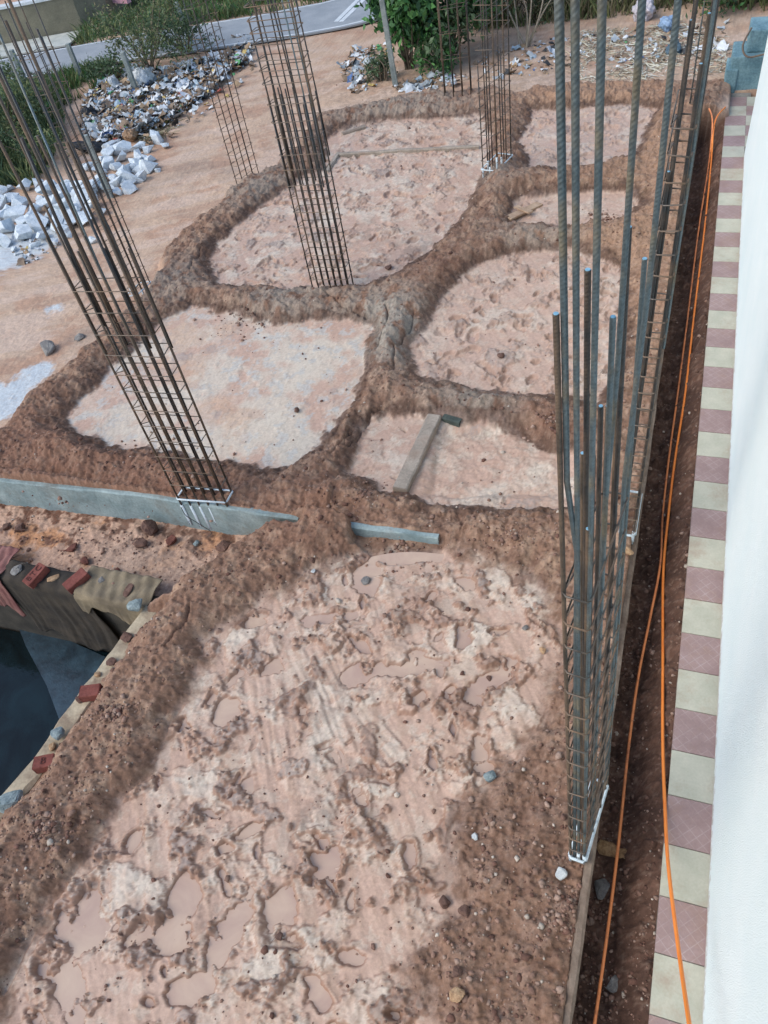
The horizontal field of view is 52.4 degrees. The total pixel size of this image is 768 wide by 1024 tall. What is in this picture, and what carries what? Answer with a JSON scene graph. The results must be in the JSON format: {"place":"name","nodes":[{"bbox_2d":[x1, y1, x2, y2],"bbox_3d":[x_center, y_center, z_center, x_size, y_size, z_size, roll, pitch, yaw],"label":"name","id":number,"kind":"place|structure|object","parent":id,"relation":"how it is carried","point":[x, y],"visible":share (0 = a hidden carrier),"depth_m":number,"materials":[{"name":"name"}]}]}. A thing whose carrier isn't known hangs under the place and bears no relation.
{"place":"outdoors","nodes":[
{"label":"outdoors","id":0,"kind":"place"},
{"bbox_2d":[0,74,65,186],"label":"bush","id":1,"kind":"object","parent":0,"point":[7,176],"depth_m":12.12,"materials":[{"name":"green plant"}]},
{"bbox_2d":[0,30,80,57],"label":"driveway","id":2,"kind":"structure","parent":0,"point":[59,40],"depth_m":16.09,"materials":[{"name":"concrete"}]},
{"bbox_2d":[0,628,108,795],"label":"water","id":3,"kind":"structure","parent":0,"point":[29,718],"depth_m":6.78,"materials":[{"name":"liquid"}]},
{"bbox_2d":[0,0,375,80],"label":"road","id":4,"kind":"structure","parent":0,"point":[326,16],"depth_m":14.83,"materials":[{"name":"asphalt"}]},
{"bbox_2d":[27,552,518,1023],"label":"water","id":5,"kind":"structure","parent":0,"point":[184,899],"depth_m":4.44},
{"bbox_2d":[222,125,462,283],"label":"water","id":6,"kind":"structure","parent":0,"point":[374,238],"depth_m":9.53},
{"bbox_2d":[0,0,767,1023],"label":"ground","id":7,"kind":"structure","parent":0,"point":[240,236],"depth_m":6.05,"materials":[{"name":"soil"}]},
{"bbox_2d":[0,233,10,247],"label":"granite block","id":8,"kind":"object","parent":7,"relation":"on","point":[5,240],"depth_m":10.24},
{"bbox_2d":[0,218,14,232],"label":"granite block","id":9,"kind":"object","parent":7,"relation":"on","point":[7,225],"depth_m":10.45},
{"bbox_2d":[3,204,26,222],"bbox_3d":[-5.086,-4.088,10.728,0.404,0.194,0.225,-22,23,25],"label":"granite block","id":10,"kind":"object","parent":7,"relation":"on","point":[13,213],"depth_m":10.65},
{"bbox_2d":[9,49,25,81],"bbox_3d":[-6.552,-7.900,14.162,0.090,0.900,0.090,-5,48,6],"label":"fence post","id":11,"kind":"object","parent":7,"relation":"on","point":[12,52],"visible":0.38,"depth_m":13.94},
{"bbox_2d":[11,194,28,206],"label":"granite block","id":12,"kind":"object","parent":7,"relation":"on","point":[17,200],"depth_m":10.94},
{"bbox_2d":[0,50,45,105],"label":"shrub","id":13,"kind":"object","parent":7,"relation":"on","point":[6,72],"visible":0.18,"depth_m":13.27,"materials":[{"name":"green plant"}]},
{"bbox_2d":[14,224,32,239],"bbox_3d":[-4.781,-3.695,10.320,0.233,0.161,0.226,-31,50,-16],"label":"granite block","id":14,"kind":"object","parent":7,"relation":"on","point":[23,231],"depth_m":10.26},
{"bbox_2d":[16,178,31,190],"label":"granite block","id":15,"kind":"object","parent":7,"relation":"on","point":[26,182],"depth_m":11.28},
{"bbox_2d":[0,70,54,145],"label":"shrub","id":16,"kind":"object","parent":7,"relation":"on","point":[15,87],"visible":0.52,"depth_m":12.32,"materials":[{"name":"green plant"}]},
{"bbox_2d":[0,115,68,177],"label":"shrub","id":17,"kind":"object","parent":7,"relation":"on","point":[47,138],"visible":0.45,"depth_m":11.65,"materials":[{"name":"green plant"}]},
{"bbox_2d":[24,212,47,232],"bbox_3d":[-4.650,-3.880,10.476,0.295,0.177,0.253,37,62,23],"label":"granite block","id":18,"kind":"object","parent":7,"relation":"on","point":[31,220],"depth_m":10.42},
{"bbox_2d":[0,0,81,44],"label":"compound wall","id":19,"kind":"structure","parent":7,"relation":"on","point":[56,16],"depth_m":16.18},
{"bbox_2d":[36,195,51,206],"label":"granite block","id":20,"kind":"object","parent":7,"relation":"on","point":[41,202],"depth_m":10.80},
{"bbox_2d":[40,340,54,355],"bbox_3d":[-3.627,-1.747,8.418,0.157,0.119,0.269,-11,56,-13],"label":"stone","id":21,"kind":"object","parent":7,"relation":"on","point":[48,347],"visible":1,"depth_m":8.40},
{"bbox_2d":[19,629,105,718],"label":"concrete slab","id":22,"kind":"structure","parent":7,"relation":"on","point":[67,669],"depth_m":7.01,"materials":[{"name":"concrete"}]},
{"bbox_2d":[55,182,72,196],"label":"granite block","id":23,"kind":"object","parent":7,"relation":"on","point":[69,188],"depth_m":11.00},
{"bbox_2d":[63,206,79,225],"bbox_3d":[-4.154,-3.909,10.423,0.166,0.205,0.373,-7,48,4],"label":"granite block","id":24,"kind":"object","parent":7,"relation":"on","point":[71,216],"depth_m":10.34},
{"bbox_2d":[65,43,82,77],"bbox_3d":[-5.568,-8.055,14.159,0.088,0.820,0.088,-5,48,6],"label":"fence post","id":25,"kind":"object","parent":7,"relation":"on","point":[72,56],"visible":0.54,"depth_m":14.01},
{"bbox_2d":[32,54,117,111],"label":"grass","id":26,"kind":"structure","parent":7,"relation":"on","point":[72,76],"depth_m":14.07,"materials":[{"name":"green plant"}]},
{"bbox_2d":[0,0,150,297],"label":"rebar cage","id":27,"kind":"object","parent":7,"relation":"on","point":[90,170],"visible":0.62,"depth_m":7.50,"materials":[{"name":"metal"}]},
{"bbox_2d":[0,605,155,820],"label":"pit wall","id":28,"kind":"structure","parent":7,"relation":"on","point":[26,779],"depth_m":5.52,"materials":[{"name":"concrete"}]},
{"bbox_2d":[0,789,22,812],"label":"stone","id":29,"kind":"object","parent":28,"relation":"on","point":[9,799],"visible":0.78,"depth_m":5.06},
{"bbox_2d":[32,753,54,773],"bbox_3d":[-2.280,1.693,5.253,0.144,0.081,0.094,-11,48,1],"label":"brick","id":30,"kind":"object","parent":28,"relation":"on","point":[41,763],"visible":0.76,"depth_m":5.22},
{"bbox_2d":[50,726,64,740],"bbox_3d":[-2.240,1.534,5.375,0.090,0.075,0.100,-37,52,-21],"label":"stone","id":31,"kind":"object","parent":28,"relation":"on","point":[57,733],"visible":1,"depth_m":5.35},
{"bbox_2d":[78,683,102,701],"bbox_3d":[-2.091,1.292,5.574,0.153,0.079,0.099,-9,48,3],"label":"brick","id":32,"kind":"object","parent":28,"relation":"on","point":[90,692],"visible":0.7,"depth_m":5.54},
{"bbox_2d":[120,631,131,642],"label":"stone","id":33,"kind":"object","parent":28,"relation":"on","point":[125,637],"visible":1,"depth_m":5.88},
{"bbox_2d":[0,595,159,652],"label":"pit wall","id":34,"kind":"structure","parent":7,"relation":"on","point":[11,619],"depth_m":7.13,"materials":[{"name":"soil"}]},
{"bbox_2d":[0,545,25,616],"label":"sacking","id":35,"kind":"object","parent":34,"relation":"hanging from","point":[7,553],"visible":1,"depth_m":6.68,"materials":[{"name":"pink fabric"}]},
{"bbox_2d":[0,559,118,650],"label":"sacking","id":36,"kind":"object","parent":34,"relation":"hanging from","point":[45,605],"visible":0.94,"depth_m":6.60,"materials":[{"name":"fabric"}]},
{"bbox_2d":[10,563,22,574],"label":"stone","id":37,"kind":"object","parent":36,"relation":"on","point":[16,570],"visible":1,"depth_m":6.50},
{"bbox_2d":[22,562,49,588],"bbox_3d":[-2.863,0.524,6.422,0.099,0.076,0.203,22,63,27],"label":"brick","id":38,"kind":"object","parent":36,"relation":"on","point":[36,575],"visible":1,"depth_m":6.39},
{"bbox_2d":[62,567,90,593],"bbox_3d":[-2.490,0.558,6.321,0.098,0.073,0.203,34,68,30],"label":"brick","id":39,"kind":"object","parent":36,"relation":"on","point":[80,576],"visible":1,"depth_m":6.29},
{"bbox_2d":[74,565,162,624],"bbox_3d":[-2.123,0.692,6.344,0.703,0.312,0.309,8,51,18],"label":"sacking","id":40,"kind":"object","parent":34,"relation":"on","point":[105,595],"visible":0.9,"depth_m":6.24,"materials":[{"name":"fabric"}]},
{"bbox_2d":[123,583,133,596],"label":"stone","id":41,"kind":"object","parent":40,"relation":"on","point":[128,589],"visible":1,"depth_m":6.19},
{"bbox_2d":[127,598,141,611],"bbox_3d":[-1.924,0.718,6.013,0.141,0.102,0.093,-3,48,9],"label":"stone","id":42,"kind":"object","parent":40,"relation":"on","point":[134,605],"visible":1,"depth_m":5.98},
{"bbox_2d":[73,183,88,209],"bbox_3d":[-4.166,-4.351,10.820,0.300,0.188,0.419,29,87,5],"label":"granite block","id":43,"kind":"object","parent":7,"relation":"on","point":[75,200],"depth_m":10.76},
{"bbox_2d":[77,210,91,224],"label":"granite block","id":44,"kind":"object","parent":7,"relation":"on","point":[83,217],"depth_m":10.35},
{"bbox_2d":[80,106,96,115],"bbox_3d":[-4.852,-6.547,12.840,0.241,0.262,0.247,22,56,27],"label":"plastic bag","id":45,"kind":"object","parent":7,"relation":"on","point":[86,110],"visible":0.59,"depth_m":12.76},
{"bbox_2d":[73,141,117,152],"bbox_3d":[-4.416,-5.620,12.020,0.863,0.137,0.288,-3,56,-7],"label":"plastic bag","id":46,"kind":"object","parent":7,"relation":"on","point":[98,145],"visible":0.4,"depth_m":11.96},
{"bbox_2d":[84,134,112,198],"bbox_3d":[-3.843,-4.591,10.603,0.090,1.050,0.090,-5,48,6],"label":"rebar","id":47,"kind":"object","parent":7,"relation":"on","point":[88,141],"visible":0.32,"depth_m":10.49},
{"bbox_2d":[73,0,137,26],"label":"compound wall","id":48,"kind":"structure","parent":7,"relation":"on","point":[81,6],"depth_m":16.32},
{"bbox_2d":[78,44,133,84],"bbox_3d":[-4.934,-7.880,13.922,1.050,0.685,1.010,8,51,18],"label":"shrub","id":49,"kind":"object","parent":7,"relation":"on","point":[97,71],"visible":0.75,"depth_m":13.80,"materials":[{"name":"green plant"}]},
{"bbox_2d":[101,146,113,155],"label":"granite block","id":50,"kind":"object","parent":7,"relation":"on","point":[108,151],"depth_m":11.67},
{"bbox_2d":[101,156,114,170],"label":"granite block","id":51,"kind":"object","parent":7,"relation":"on","point":[106,161],"depth_m":11.46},
{"bbox_2d":[0,0,232,529],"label":"rebar cage","id":52,"kind":"object","parent":7,"relation":"on","point":[94,280],"visible":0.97,"depth_m":4.94,"materials":[{"name":"metal"}]},
{"bbox_2d":[112,140,131,155],"bbox_3d":[-3.982,-5.492,11.792,0.346,0.164,0.176,-21,49,5],"label":"granite block","id":53,"kind":"object","parent":7,"relation":"on","point":[124,146],"depth_m":11.75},
{"bbox_2d":[120,51,137,88],"bbox_3d":[-4.279,-7.348,13.251,0.089,0.860,0.091,-5,48,6],"label":"fence post","id":54,"kind":"object","parent":7,"relation":"on","point":[132,80],"visible":0.56,"depth_m":13.12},
{"bbox_2d":[121,180,137,194],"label":"granite block","id":55,"kind":"object","parent":7,"relation":"on","point":[128,187],"depth_m":10.80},
{"bbox_2d":[122,128,137,142],"bbox_3d":[-3.904,-5.819,12.071,0.250,0.208,0.287,21,44,17],"label":"cloth bundle","id":56,"kind":"object","parent":7,"relation":"on","point":[131,135],"visible":0.98,"depth_m":11.98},
{"bbox_2d":[118,169,143,182],"bbox_3d":[-3.559,-4.739,11.012,0.347,0.214,0.133,-6,48,6],"label":"granite block","id":57,"kind":"object","parent":7,"relation":"on","point":[125,174],"depth_m":10.96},
{"bbox_2d":[134,538,147,547],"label":"stone","id":58,"kind":"object","parent":7,"relation":"on","point":[140,542],"visible":1,"depth_m":6.62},
{"bbox_2d":[84,0,200,69],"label":"shrub","id":59,"kind":"object","parent":7,"relation":"on","point":[139,30],"visible":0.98,"depth_m":13.33,"materials":[{"name":"green plant"}]},
{"bbox_2d":[133,67,154,85],"bbox_3d":[-4.151,-7.443,13.441,0.363,0.425,0.384,4,50,14],"label":"plastic bag","id":60,"kind":"object","parent":7,"relation":"on","point":[145,75],"visible":0.63,"depth_m":13.30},
{"bbox_2d":[139,159,158,173],"bbox_3d":[-3.378,-4.968,11.223,0.273,0.204,0.233,-21,31,-35],"label":"granite block","id":61,"kind":"object","parent":7,"relation":"on","point":[148,167],"depth_m":11.13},
{"bbox_2d":[0,478,298,534],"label":"concrete beam","id":62,"kind":"structure","parent":7,"relation":"on","point":[230,520],"depth_m":6.73,"materials":[{"name":"concrete"}]},
{"bbox_2d":[141,519,158,535],"bbox_3d":[-2.017,0.133,6.720,0.142,0.130,0.151,19,53,13],"label":"stone","id":63,"kind":"object","parent":7,"relation":"on","point":[149,527],"visible":1,"depth_m":6.67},
{"bbox_2d":[150,130,163,144],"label":"granite block","id":64,"kind":"object","parent":7,"relation":"on","point":[156,138],"depth_m":11.81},
{"bbox_2d":[134,118,186,146],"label":"straw litter","id":65,"kind":"object","parent":7,"relation":"on","point":[159,129],"visible":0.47,"depth_m":12.10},
{"bbox_2d":[76,42,255,141],"bbox_3d":[-3.827,-7.007,13.056,3.110,0.349,3.677,0,49,11],"label":"rubbish","id":66,"kind":"object","parent":7,"relation":"on","point":[170,93],"visible":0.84,"depth_m":12.94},
{"bbox_2d":[107,75,119,85],"bbox_3d":[-4.659,-7.415,13.577,0.187,0.352,0.163,-37,43,-6],"label":"plastic bag","id":67,"kind":"object","parent":66,"relation":"on","point":[113,79],"visible":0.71,"depth_m":13.48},
{"bbox_2d":[131,2,220,64],"bbox_3d":[-3.858,-8.678,14.096,1.266,0.990,1.699,-37,52,-21],"label":"shrub","id":68,"kind":"object","parent":7,"relation":"on","point":[183,23],"visible":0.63,"depth_m":13.97,"materials":[{"name":"green plant"}]},
{"bbox_2d":[65,0,328,45],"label":"grass","id":69,"kind":"structure","parent":7,"relation":"on","point":[234,8],"depth_m":15.79,"materials":[{"name":"green plant"}]},
{"bbox_2d":[183,0,258,183],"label":"rebar cage","id":70,"kind":"object","parent":7,"relation":"on","point":[198,52],"visible":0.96,"depth_m":9.55,"materials":[{"name":"metal"}]},
{"bbox_2d":[216,540,230,551],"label":"stone","id":71,"kind":"object","parent":7,"relation":"on","point":[222,545],"visible":0.98,"depth_m":6.47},
{"bbox_2d":[243,0,353,287],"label":"rebar cage","id":72,"kind":"object","parent":7,"relation":"on","point":[304,136],"visible":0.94,"depth_m":7.20,"materials":[{"name":"metal"}]},
{"bbox_2d":[326,152,338,172],"bbox_3d":[-0.671,-4.600,10.521,0.069,0.280,0.519,7,50,16],"label":"concrete edging","id":73,"kind":"object","parent":7,"relation":"on","point":[334,159],"visible":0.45,"depth_m":10.42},
{"bbox_2d":[341,125,365,134],"bbox_3d":[-0.415,-5.324,11.114,0.361,0.283,0.066,-22,48,-8],"label":"concrete edging","id":74,"kind":"object","parent":7,"relation":"on","point":[358,128],"visible":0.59,"depth_m":11.01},
{"bbox_2d":[0,84,716,1023],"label":"soil crumbs","id":75,"kind":"object","parent":7,"relation":"on","point":[118,712],"visible":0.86,"depth_m":4.67,"materials":[{"name":"soil"}]},
{"bbox_2d":[12,18,729,265],"bbox_3d":[0.121,-5.557,11.074,8.719,0.290,7.892,8,51,18],"label":"rubbish","id":76,"kind":"object","parent":7,"relation":"on","point":[407,86],"visible":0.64,"depth_m":11.72,"materials":[{"name":"plastic"}]},
{"bbox_2d":[356,44,398,83],"bbox_3d":[-0.084,-6.853,11.969,0.651,0.586,0.711,8,51,18],"label":"shrub","id":77,"kind":"object","parent":7,"relation":"on","point":[383,67],"visible":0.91,"depth_m":11.91,"materials":[{"name":"green plant"}]},
{"bbox_2d":[379,0,397,85],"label":"fence post","id":78,"kind":"object","parent":7,"relation":"on","point":[388,43],"visible":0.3,"depth_m":11.39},
{"bbox_2d":[351,522,438,544],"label":"concrete beam","id":79,"kind":"structure","parent":7,"relation":"on","point":[365,530],"depth_m":5.96,"materials":[{"name":"concrete"}]},
{"bbox_2d":[354,0,449,69],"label":"shrub","id":80,"kind":"object","parent":7,"relation":"on","point":[402,20],"visible":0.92,"depth_m":11.58,"materials":[{"name":"green plant"}]},
{"bbox_2d":[339,145,478,157],"bbox_3d":[0.320,-4.716,10.432,1.920,0.283,0.071,3,50,14],"label":"concrete edging","id":81,"kind":"object","parent":7,"relation":"on","point":[403,150],"visible":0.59,"depth_m":10.32,"materials":[{"name":"concrete"}]},
{"bbox_2d":[392,414,441,491],"bbox_3d":[0.308,-0.394,6.652,0.130,0.390,0.892,11,52,20],"label":"wooden plank","id":82,"kind":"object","parent":7,"relation":"on","point":[409,471],"depth_m":6.49,"materials":[{"name":"wood"}]},
{"bbox_2d":[411,39,461,79],"bbox_3d":[0.779,-6.841,11.829,0.846,0.639,0.754,8,51,18],"label":"shrub","id":83,"kind":"object","parent":7,"relation":"on","point":[433,67],"visible":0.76,"depth_m":11.74,"materials":[{"name":"green plant"}]},
{"bbox_2d":[439,895,450,908],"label":"stone","id":84,"kind":"object","parent":7,"relation":"on","point":[444,902],"visible":1,"depth_m":4.19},
{"bbox_2d":[442,414,461,426],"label":"concrete beam","id":85,"kind":"structure","parent":7,"relation":"on","point":[452,420],"depth_m":6.73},
{"bbox_2d":[436,0,471,96],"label":"rebar cage","id":86,"kind":"object","parent":7,"relation":"on","point":[450,55],"visible":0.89,"depth_m":10.64,"materials":[{"name":"metal"}]},
{"bbox_2d":[397,0,515,74],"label":"shrub","id":87,"kind":"object","parent":7,"relation":"on","point":[431,45],"visible":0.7,"depth_m":11.55,"materials":[{"name":"green plant"}]},
{"bbox_2d":[449,986,464,1002],"bbox_3d":[0.360,2.381,3.847,0.085,0.050,0.068,-24,54,2],"label":"stone","id":88,"kind":"object","parent":7,"relation":"on","point":[456,994],"visible":1,"depth_m":3.83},
{"bbox_2d":[452,965,462,977],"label":"stone","id":89,"kind":"object","parent":7,"relation":"on","point":[457,971],"visible":1,"depth_m":3.89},
{"bbox_2d":[458,904,469,917],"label":"stone","id":90,"kind":"object","parent":7,"relation":"on","point":[464,910],"visible":1,"depth_m":4.12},
{"bbox_2d":[483,770,495,782],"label":"stone","id":91,"kind":"object","parent":7,"relation":"on","point":[489,776],"visible":1,"depth_m":4.59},
{"bbox_2d":[473,0,512,177],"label":"rebar cage","id":92,"kind":"object","parent":7,"relation":"on","point":[488,164],"visible":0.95,"depth_m":8.80,"materials":[{"name":"metal"}]},
{"bbox_2d":[453,0,534,29],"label":"shrub","id":93,"kind":"object","parent":7,"relation":"on","point":[511,5],"visible":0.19,"depth_m":12.71,"materials":[{"name":"green plant"}]},
{"bbox_2d":[508,202,542,220],"bbox_3d":[1.595,-3.436,8.879,0.520,0.045,0.240,-32,50,-24],"label":"broken board","id":94,"kind":"object","parent":7,"relation":"on","point":[521,210],"visible":0.99,"depth_m":8.85,"materials":[{"name":"brown wood"}]},
{"bbox_2d":[504,0,550,47],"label":"dry shrub","id":95,"kind":"object","parent":7,"relation":"on","point":[527,41],"visible":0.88,"depth_m":11.92,"materials":[{"name":"brown plant"}]},
{"bbox_2d":[514,0,569,31],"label":"shrub","id":96,"kind":"object","parent":7,"relation":"on","point":[545,4],"visible":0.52,"depth_m":12.55,"materials":[{"name":"green plant"}]},
{"bbox_2d":[555,867,567,879],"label":"stone","id":97,"kind":"object","parent":7,"relation":"on","point":[561,873],"visible":1,"depth_m":4.17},
{"bbox_2d":[594,878,609,900],"bbox_3d":[1.252,2.163,4.468,0.085,0.083,0.118,-7,48,4],"label":"stone","id":98,"kind":"object","parent":7,"relation":"on","point":[602,885],"visible":1,"depth_m":4.44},
{"bbox_2d":[604,975,617,992],"bbox_3d":[1.216,2.499,4.116,0.089,0.044,0.069,-34,51,-18],"label":"stone","id":99,"kind":"object","parent":7,"relation":"on","point":[612,986],"visible":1,"depth_m":4.11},
{"bbox_2d":[596,839,626,858],"bbox_3d":[1.381,1.999,4.590,0.265,0.043,0.082,8,51,18],"label":"rock","id":100,"kind":"object","parent":7,"relation":"on","point":[605,848],"visible":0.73,"depth_m":4.61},
{"bbox_2d":[563,351,663,1023],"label":"concrete beam","id":101,"kind":"structure","parent":7,"relation":"on","point":[575,959],"depth_m":4.16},
{"bbox_2d":[552,0,681,864],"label":"rebar cage","id":102,"kind":"object","parent":7,"relation":"on","point":[586,592],"visible":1,"depth_m":2.06,"materials":[{"name":"metal"}]},
{"bbox_2d":[632,0,656,21],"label":"plastic bag","id":103,"kind":"object","parent":7,"relation":"on","point":[650,9],"visible":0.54,"depth_m":12.03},
{"bbox_2d":[565,14,732,82],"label":"straw litter","id":104,"kind":"object","parent":7,"relation":"on","point":[627,72],"visible":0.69,"depth_m":11.29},
{"bbox_2d":[593,108,712,1023],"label":"cable","id":105,"kind":"object","parent":7,"relation":"on","point":[622,807],"visible":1,"depth_m":5.20,"materials":[{"name":"orange plastic"}]},
{"bbox_2d":[658,15,672,32],"bbox_3d":[4.253,-7.297,11.698,0.243,0.255,0.343,-36,40,-31],"label":"plastic bag","id":106,"kind":"object","parent":7,"relation":"on","point":[665,24],"visible":0.71,"depth_m":11.63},
{"bbox_2d":[627,0,719,544],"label":"rebar cage","id":107,"kind":"object","parent":7,"relation":"on","point":[703,70],"visible":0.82,"depth_m":3.75,"materials":[{"name":"metal"}]},
{"bbox_2d":[661,106,725,1023],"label":"cable","id":108,"kind":"object","parent":7,"relation":"on","point":[682,977],"visible":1,"depth_m":5.03,"materials":[{"name":"orange plastic"}]},
{"bbox_2d":[689,0,712,103],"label":"rebar cage","id":109,"kind":"object","parent":7,"relation":"on","point":[700,28],"visible":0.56,"depth_m":9.34,"materials":[{"name":"brown metal"}]},
{"bbox_2d":[685,0,758,19],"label":"shrub","id":110,"kind":"object","parent":7,"relation":"on","point":[726,2],"visible":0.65,"depth_m":11.69,"materials":[{"name":"green plant"}]},
{"bbox_2d":[724,16,767,92],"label":"concrete steps","id":111,"kind":"structure","parent":7,"relation":"on","point":[744,62],"depth_m":9.98,"materials":[{"name":"blue paint"}]},
{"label":"granite block","id":112,"kind":"object","parent":7,"relation":"on","visible":0},
{"bbox_2d":[35,180,51,193],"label":"granite block","id":113,"kind":"object","parent":112,"relation":"on","point":[46,186],"depth_m":10.95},
{"bbox_2d":[438,270,606,375],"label":"water","id":114,"kind":"structure","parent":0,"point":[441,361],"depth_m":7.51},
{"bbox_2d":[475,0,767,31],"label":"grass","id":115,"kind":"structure","parent":0,"point":[587,7],"depth_m":12.54,"materials":[{"name":"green plant"}]},
{"bbox_2d":[648,93,755,1023],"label":"pavement","id":116,"kind":"structure","parent":0,"point":[690,795],"depth_m":5.05,"materials":[{"name":"beige tile"}]},
{"bbox_2d":[702,38,767,1023],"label":"house","id":117,"kind":"structure","parent":0,"point":[736,975],"depth_m":4.08,"materials":[{"name":"white paint"}]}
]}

